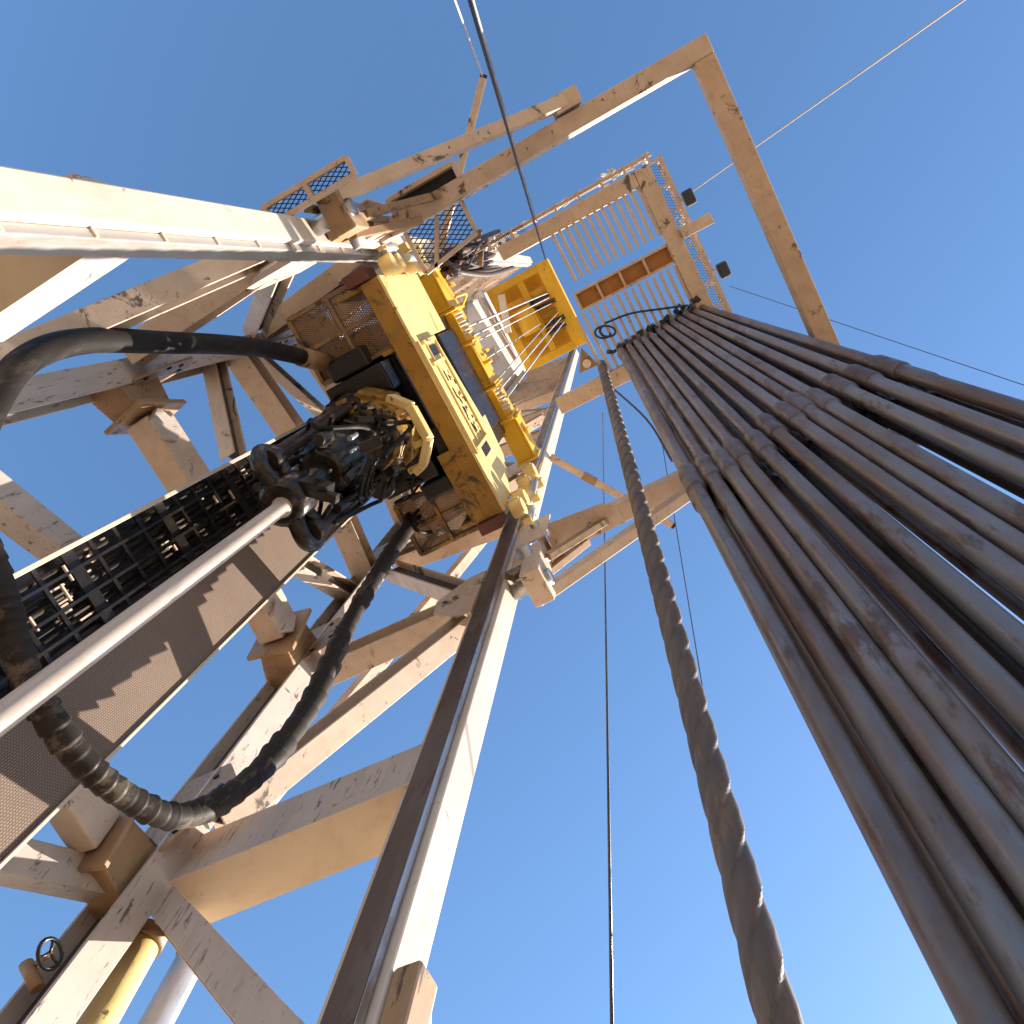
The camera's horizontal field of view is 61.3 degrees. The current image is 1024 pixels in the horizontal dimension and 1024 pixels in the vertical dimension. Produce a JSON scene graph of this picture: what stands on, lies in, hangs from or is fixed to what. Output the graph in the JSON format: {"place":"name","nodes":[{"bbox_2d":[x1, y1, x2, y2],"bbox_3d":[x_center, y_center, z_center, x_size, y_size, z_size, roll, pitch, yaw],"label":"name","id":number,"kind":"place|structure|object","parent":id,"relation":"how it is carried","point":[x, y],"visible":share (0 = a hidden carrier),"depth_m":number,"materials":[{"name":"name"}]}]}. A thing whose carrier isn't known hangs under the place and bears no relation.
{"place":"outdoors","nodes":[
{"label":"outdoors","id":0,"kind":"place"},
{"bbox_2d":[0,0,1023,1023],"label":"sky","id":1,"kind":"structure","parent":0,"point":[899,193],"materials":[{"name":"blue"}]},
{"bbox_3d":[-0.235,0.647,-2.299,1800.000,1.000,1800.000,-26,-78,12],"label":"ground","id":2,"kind":"structure","parent":0,"visible":0},
{"bbox_2d":[693,0,964,190],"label":"guy line","id":3,"kind":"object","parent":2,"relation":"attached to","point":[906,40],"visible":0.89,"depth_m":12.67,"materials":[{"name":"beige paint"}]},
{"bbox_2d":[730,286,1022,384],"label":"guy line","id":4,"kind":"object","parent":2,"relation":"attached to","point":[893,341],"visible":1,"depth_m":13.68,"materials":[{"name":"grey metal"}]},
{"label":"drill floor","id":5,"kind":"structure","parent":2,"relation":"on","visible":0},
{"bbox_2d":[75,918,167,1023],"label":"hydraulic cylinder","id":6,"kind":"object","parent":5,"relation":"on","point":[109,1003],"visible":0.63,"depth_m":6.01,"materials":[{"name":"yellow paint"}]},
{"bbox_2d":[138,951,197,1023],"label":"hydraulic cylinder","id":7,"kind":"object","parent":5,"relation":"on","point":[171,995],"visible":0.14,"depth_m":6.33,"materials":[{"name":"grey metal"}]},
{"bbox_2d":[0,415,371,868],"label":"service tower","id":8,"kind":"structure","parent":5,"relation":"on","point":[115,700],"depth_m":7.25,"materials":[{"name":"metal"}]},
{"bbox_2d":[0,166,578,1023],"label":"drilling mast","id":9,"kind":"object","parent":5,"relation":"on","point":[120,874],"visible":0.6,"depth_m":6.90,"materials":[{"name":"beige metal"}]},
{"bbox_2d":[18,936,63,994],"bbox_3d":[-2.978,2.867,5.460,0.212,0.260,0.275,42,-75,-6],"label":"handwheel","id":10,"kind":"object","parent":9,"relation":"attached to","point":[31,976],"visible":1,"depth_m":5.43,"materials":[{"name":"metal"}]},
{"bbox_2d":[260,155,357,215],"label":"walkway","id":11,"kind":"structure","parent":9,"relation":"attached to","point":[267,206],"depth_m":8.66,"materials":[{"name":"beige paint"}]},
{"bbox_2d":[249,240,544,556],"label":"top drive","id":12,"kind":"structure","parent":9,"relation":"attached to","point":[417,396],"depth_m":11.95,"materials":[{"name":"yellow paint"}]},
{"bbox_2d":[0,497,291,736],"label":"drill pipe","id":13,"kind":"object","parent":12,"relation":"hanging from","point":[21,702],"visible":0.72,"depth_m":5.30,"materials":[{"name":"silver metal"}]},
{"bbox_2d":[0,327,334,429],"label":"rotary hose","id":14,"kind":"object","parent":12,"relation":"hanging from","point":[21,365],"visible":0.99,"depth_m":7.61,"materials":[{"name":"black rubber"}]},
{"bbox_2d":[0,514,418,831],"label":"service loop hose","id":15,"kind":"object","parent":12,"relation":"hanging from","point":[68,745],"visible":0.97,"depth_m":5.51,"materials":[{"name":"rubber"}]},
{"bbox_2d":[439,74,486,246],"bbox_3d":[-0.928,-6.477,16.018,0.150,0.150,3.075,17,-73,1],"label":"outrigger pole","id":16,"kind":"object","parent":9,"relation":"attached to","point":[476,104],"visible":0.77,"depth_m":15.76,"materials":[{"name":"beige metal"}]},
{"bbox_2d":[454,0,482,76],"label":"white rope","id":17,"kind":"object","parent":16,"relation":"attached to","point":[466,32],"visible":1,"depth_m":14.51,"materials":[{"name":"white fabric"}]},
{"bbox_2d":[430,229,514,278],"bbox_3d":[-0.804,-5.499,18.581,1.616,6.326,1.185,-26,-78,12],"label":"hose bundle","id":18,"kind":"object","parent":9,"relation":"hanging from","point":[463,261],"visible":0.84,"depth_m":17.62,"materials":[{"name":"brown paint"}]},
{"bbox_2d":[486,259,586,371],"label":"crown block","id":19,"kind":"structure","parent":9,"relation":"attached to","point":[537,280],"depth_m":39.20,"materials":[{"name":"yellow paint"}]},
{"bbox_2d":[465,293,547,327],"bbox_3d":[0.387,-6.556,27.083,0.122,24.100,0.041,29,-74,-3],"label":"drilling line","id":20,"kind":"object","parent":19,"relation":"hanging from","point":[479,321],"visible":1,"depth_m":20.15,"materials":[{"name":"metal"}]},
{"bbox_2d":[472,297,549,335],"bbox_3d":[0.444,-6.374,27.128,0.134,24.100,0.042,35,-74,-4],"label":"drilling line","id":21,"kind":"object","parent":19,"relation":"hanging from","point":[480,331],"visible":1,"depth_m":21.11,"materials":[{"name":"metal"}]},
{"bbox_2d":[486,323,541,358],"bbox_3d":[0.433,-5.654,27.332,0.027,24.101,1.011,36,-74,-5],"label":"drilling line","id":22,"kind":"object","parent":19,"relation":"attached to","point":[509,343],"visible":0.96,"depth_m":20.26,"materials":[{"name":"metal"}]},
{"bbox_2d":[478,303,551,340],"bbox_3d":[0.531,-6.202,27.168,0.028,24.100,0.270,-32,-80,13],"label":"drilling line","id":23,"kind":"object","parent":19,"relation":"hanging from","point":[508,324],"visible":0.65,"depth_m":21.04,"materials":[{"name":"metal"}]},
{"bbox_2d":[498,312,557,377],"bbox_3d":[0.883,-5.675,27.280,0.028,24.100,0.124,9,-74,3],"label":"drilling line","id":24,"kind":"object","parent":19,"relation":"hanging from","point":[524,349],"visible":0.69,"depth_m":20.98,"materials":[{"name":"metal"}]},
{"bbox_2d":[499,317,561,388],"bbox_3d":[1.003,-5.508,27.315,0.112,24.100,0.044,13,-73,2],"label":"drilling line","id":25,"kind":"object","parent":19,"relation":"hanging from","point":[513,372],"visible":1,"depth_m":20.47,"materials":[{"name":"metal"}]},
{"bbox_2d":[506,321,564,397],"bbox_3d":[1.134,-5.346,27.347,0.142,24.100,0.044,13,-73,2],"label":"drilling line","id":26,"kind":"object","parent":19,"relation":"hanging from","point":[516,384],"visible":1,"depth_m":20.36,"materials":[{"name":"metal"}]},
{"bbox_2d":[550,454,674,528],"bbox_3d":[2.029,-0.409,17.423,2.887,0.150,0.150,29,-74,-3],"label":"diagonal brace","id":27,"kind":"object","parent":9,"relation":"attached to","point":[592,480],"visible":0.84,"depth_m":17.34,"materials":[{"name":"beige paint"}]},
{"bbox_2d":[617,352,739,591],"bbox_3d":[1.692,-0.457,8.572,0.984,20.206,0.171,24,-73,-1],"label":"drill pipe stand","id":28,"kind":"object","parent":5,"relation":"on","point":[691,500],"visible":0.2,"depth_m":10.03,"materials":[{"name":"metal"}]},
{"bbox_2d":[636,348,745,500],"bbox_3d":[1.987,-0.612,8.498,0.941,20.206,0.171,25,-73,-1],"label":"drill pipe stand","id":29,"kind":"object","parent":5,"relation":"on","point":[731,488],"visible":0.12,"depth_m":10.73,"materials":[{"name":"metal"}]},
{"bbox_2d":[597,360,803,1023],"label":"spiral drill collar","id":30,"kind":"object","parent":5,"relation":"on","point":[771,997],"visible":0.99,"depth_m":4.87,"materials":[{"name":"grey metal"}]},
{"bbox_2d":[644,347,768,506],"bbox_3d":[2.148,-0.502,8.512,0.929,20.206,0.172,30,-74,-3],"label":"drill pipe stand","id":31,"kind":"object","parent":5,"relation":"on","point":[680,393],"visible":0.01,"depth_m":12.59,"materials":[{"name":"metal"}]},
{"bbox_2d":[641,341,807,556],"bbox_3d":[2.117,-0.672,8.468,0.909,20.206,0.172,29,-74,-3],"label":"drill pipe stand","id":32,"kind":"object","parent":5,"relation":"on","point":[709,429],"visible":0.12,"depth_m":9.69,"materials":[{"name":"metal"}]},
{"bbox_2d":[673,323,780,400],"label":"drill pipe stand","id":33,"kind":"object","parent":5,"relation":"on","point":[714,355],"visible":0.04,"depth_m":13.20,"materials":[{"name":"metal"}]},
{"bbox_2d":[664,330,810,440],"bbox_3d":[2.679,-0.927,8.338,1.052,20.207,0.171,20,-73,0],"label":"drill pipe stand","id":34,"kind":"object","parent":5,"relation":"on","point":[802,435],"visible":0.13,"depth_m":11.18,"materials":[{"name":"metal"}]},
{"bbox_2d":[648,337,864,568],"bbox_3d":[2.309,-0.750,8.426,0.966,20.206,0.172,26,-73,-2],"label":"drill pipe stand","id":35,"kind":"object","parent":5,"relation":"on","point":[765,465],"visible":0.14,"depth_m":8.54,"materials":[{"name":"metal"}]},
{"bbox_2d":[656,334,860,519],"bbox_3d":[2.479,-0.835,8.385,0.982,20.206,0.171,24,-73,-1],"label":"drill pipe stand","id":36,"kind":"object","parent":5,"relation":"on","point":[785,452],"visible":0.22,"depth_m":7.54,"materials":[{"name":"metal"}]},
{"bbox_2d":[690,329,857,412],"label":"drill pipe stand","id":37,"kind":"object","parent":5,"relation":"on","point":[842,403],"visible":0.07,"depth_m":7.55,"materials":[{"name":"metal"}]},
{"bbox_2d":[694,322,882,412],"bbox_3d":[3.171,-1.161,8.222,1.096,20.207,0.172,18,-73,1],"label":"drill pipe stand","id":38,"kind":"object","parent":5,"relation":"on","point":[863,408],"visible":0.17,"depth_m":7.61,"materials":[{"name":"metal"}]},
{"bbox_2d":[703,318,902,398],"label":"drill pipe stand","id":39,"kind":"object","parent":5,"relation":"on","point":[882,394],"visible":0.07,"depth_m":7.58,"materials":[{"name":"metal"}]},
{"bbox_2d":[617,342,1014,1023],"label":"drill pipe stand","id":40,"kind":"object","parent":5,"relation":"on","point":[961,976],"visible":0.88,"depth_m":2.99,"materials":[{"name":"metal"}]},
{"bbox_2d":[624,338,1023,1011],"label":"drill pipe stand","id":41,"kind":"object","parent":5,"relation":"on","point":[988,908],"visible":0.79,"depth_m":3.11,"materials":[{"name":"metal"}]},
{"bbox_2d":[628,352,1023,1012],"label":"drill pipe stand","id":42,"kind":"object","parent":5,"relation":"on","point":[716,502],"visible":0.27,"depth_m":5.75,"materials":[{"name":"metal"}]},
{"bbox_2d":[630,335,1023,908],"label":"drill pipe stand","id":43,"kind":"object","parent":5,"relation":"on","point":[992,826],"visible":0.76,"depth_m":3.44,"materials":[{"name":"metal"}]},
{"bbox_2d":[630,358,1023,1023],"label":"drill pipe stand","id":44,"kind":"object","parent":5,"relation":"on","point":[994,976],"visible":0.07,"depth_m":3.23,"materials":[{"name":"metal"}]},
{"bbox_2d":[638,354,1023,919],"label":"drill pipe stand","id":45,"kind":"object","parent":5,"relation":"on","point":[978,848],"visible":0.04,"depth_m":3.76,"materials":[{"name":"metal"}]},
{"bbox_2d":[639,335,1023,832],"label":"drill pipe stand","id":46,"kind":"object","parent":5,"relation":"on","point":[998,770],"visible":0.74,"depth_m":3.77,"materials":[{"name":"metal"}]},
{"bbox_2d":[644,328,1023,738],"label":"drill pipe stand","id":47,"kind":"object","parent":5,"relation":"on","point":[993,681],"visible":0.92,"depth_m":4.23,"materials":[{"name":"metal"}]},
{"bbox_2d":[652,343,1023,770],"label":"drill pipe stand","id":48,"kind":"object","parent":5,"relation":"on","point":[1000,728],"visible":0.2,"depth_m":4.38,"materials":[{"name":"metal"}]},
{"bbox_2d":[655,324,1023,667],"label":"drill pipe stand","id":49,"kind":"object","parent":5,"relation":"on","point":[998,624],"visible":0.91,"depth_m":4.69,"materials":[{"name":"metal"}]},
{"bbox_2d":[658,322,1023,601],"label":"drill pipe stand","id":50,"kind":"object","parent":5,"relation":"on","point":[1001,567],"visible":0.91,"depth_m":5.21,"materials":[{"name":"metal"}]},
{"bbox_2d":[661,339,1023,686],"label":"drill pipe stand","id":51,"kind":"object","parent":5,"relation":"on","point":[998,653],"visible":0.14,"depth_m":4.79,"materials":[{"name":"metal"}]},
{"bbox_2d":[667,318,1023,564],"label":"drill pipe stand","id":52,"kind":"object","parent":5,"relation":"on","point":[1005,537],"visible":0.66,"depth_m":5.51,"materials":[{"name":"metal"}]},
{"bbox_2d":[669,335,1023,620],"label":"drill pipe stand","id":53,"kind":"object","parent":5,"relation":"on","point":[1004,596],"visible":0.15,"depth_m":5.44,"materials":[{"name":"metal"}]},
{"bbox_2d":[673,313,1023,532],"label":"drill pipe stand","id":54,"kind":"object","parent":5,"relation":"on","point":[1009,510],"visible":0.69,"depth_m":5.82,"materials":[{"name":"metal"}]},
{"bbox_2d":[682,311,1023,487],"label":"drill pipe stand","id":55,"kind":"object","parent":5,"relation":"on","point":[998,462],"visible":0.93,"depth_m":6.41,"materials":[{"name":"metal"}]},
{"bbox_2d":[688,307,1023,451],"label":"drill pipe stand","id":56,"kind":"object","parent":5,"relation":"on","point":[985,425],"visible":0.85,"depth_m":6.86,"materials":[{"name":"metal"}]},
{"bbox_2d":[695,323,1023,499],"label":"drill pipe stand","id":57,"kind":"object","parent":5,"relation":"on","point":[996,479],"visible":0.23,"depth_m":6.58,"materials":[{"name":"metal"}]},
{"bbox_2d":[699,304,1023,421],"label":"drill pipe stand","id":58,"kind":"object","parent":5,"relation":"on","point":[894,369],"visible":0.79,"depth_m":7.25,"materials":[{"name":"metal"}]},
{"bbox_2d":[712,322,1023,460],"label":"drill pipe stand","id":59,"kind":"object","parent":5,"relation":"on","point":[1011,451],"visible":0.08,"depth_m":6.69,"materials":[{"name":"metal"}]},
{"bbox_2d":[729,320,1023,422],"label":"drill pipe stand","id":60,"kind":"object","parent":5,"relation":"on","point":[918,387],"visible":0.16,"depth_m":7.36,"materials":[{"name":"metal"}]},
{"bbox_2d":[751,328,1023,427],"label":"drill pipe stand","id":61,"kind":"object","parent":5,"relation":"on","point":[997,416],"visible":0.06,"depth_m":6.78,"materials":[{"name":"metal"}]},
{"bbox_2d":[889,429,920,445],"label":"drill pipe stand","id":62,"kind":"object","parent":5,"relation":"on","point":[906,438],"visible":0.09,"depth_m":7.82,"materials":[{"name":"metal"}]},
{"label":"drill pipe stand","id":63,"kind":"object","parent":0,"visible":0},
{"bbox_2d":[337,33,839,605],"bbox_3d":[1.181,-2.272,9.982,4.533,2.041,5.081,-26,-78,12],"label":"support frame","id":64,"kind":"object","parent":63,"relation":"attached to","point":[571,115],"visible":0.77,"depth_m":10.22,"materials":[{"name":"beige paint"}]},
{"bbox_2d":[304,190,441,250],"bbox_3d":[-1.493,-3.519,9.966,1.213,2.300,0.601,-26,-78,12],"label":"pin connector","id":65,"kind":"object","parent":64,"relation":"attached to","point":[337,218],"visible":0.86,"depth_m":9.78,"materials":[{"name":"brown paint"}]},
{"bbox_2d":[468,0,545,259],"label":"black cable","id":66,"kind":"object","parent":64,"relation":"attached to","point":[473,13],"visible":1,"depth_m":8.08,"materials":[{"name":"grey metal"}]},
{"bbox_2d":[504,513,608,606],"bbox_3d":[0.627,0.441,10.864,1.213,2.300,0.601,-26,-78,12],"label":"pin connector","id":67,"kind":"object","parent":64,"relation":"attached to","point":[539,564],"visible":0.94,"depth_m":10.66,"materials":[{"name":"beige paint"}]},
{"bbox_2d":[471,151,732,413],"bbox_3d":[2.015,-4.782,17.872,4.520,1.455,3.996,-26,-78,12],"label":"racking board","id":68,"kind":"object","parent":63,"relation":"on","point":[643,182],"visible":0.91,"depth_m":17.22,"materials":[{"name":"beige paint"}]},
{"bbox_2d":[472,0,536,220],"bbox_3d":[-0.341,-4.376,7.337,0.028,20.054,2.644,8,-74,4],"label":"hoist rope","id":69,"kind":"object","parent":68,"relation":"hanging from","point":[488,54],"visible":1,"depth_m":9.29,"materials":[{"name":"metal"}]},
{"bbox_2d":[594,324,615,338],"bbox_3d":[1.886,-3.653,17.517,0.431,0.044,0.316,-26,-78,12],"label":"coiled rope","id":70,"kind":"object","parent":68,"relation":"hanging from","point":[603,335],"visible":1,"depth_m":17.51,"materials":[{"name":"black fabric"}]},
{"bbox_2d":[602,412,613,1023],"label":"hanging wire","id":71,"kind":"object","parent":68,"relation":"hanging from","point":[610,899],"visible":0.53,"depth_m":7.75,"materials":[{"name":"brown metal"}]},
{"bbox_2d":[614,388,672,461],"bbox_3d":[2.227,-1.750,15.408,1.115,4.908,0.153,30,-74,-3],"label":"tie wire","id":72,"kind":"object","parent":68,"relation":"hanging from","point":[647,420],"visible":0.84,"depth_m":14.69,"materials":[{"name":"grey metal"}]},
{"bbox_2d":[605,304,687,323],"bbox_3d":[2.687,-4.013,17.364,1.686,0.042,0.122,-10,-76,9],"label":"safety rope","id":73,"kind":"object","parent":68,"relation":"attached to","point":[641,311],"visible":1,"depth_m":17.34,"materials":[{"name":"black fabric"}]},
{"bbox_2d":[662,446,702,685],"bbox_3d":[2.114,2.658,8.961,0.014,19.854,6.602,-4,-75,7],"label":"tag line","id":74,"kind":"object","parent":68,"relation":"attached to","point":[685,586],"depth_m":11.31,"materials":[{"name":"grey metal"}]},
{"bbox_2d":[681,188,696,207],"bbox_3d":[3.391,-6.050,16.680,0.200,0.725,0.300,-26,-78,12],"label":"floodlight","id":75,"kind":"object","parent":68,"relation":"attached to","point":[688,197],"visible":1,"depth_m":16.34,"materials":[{"name":"grey metal"}]},
{"bbox_2d":[713,261,731,278],"bbox_3d":[4.103,-4.747,16.974,0.238,0.725,0.300,-26,-78,12],"label":"floodlight","id":76,"kind":"object","parent":68,"relation":"attached to","point":[723,269],"visible":1,"depth_m":16.63,"materials":[{"name":"grey metal"}]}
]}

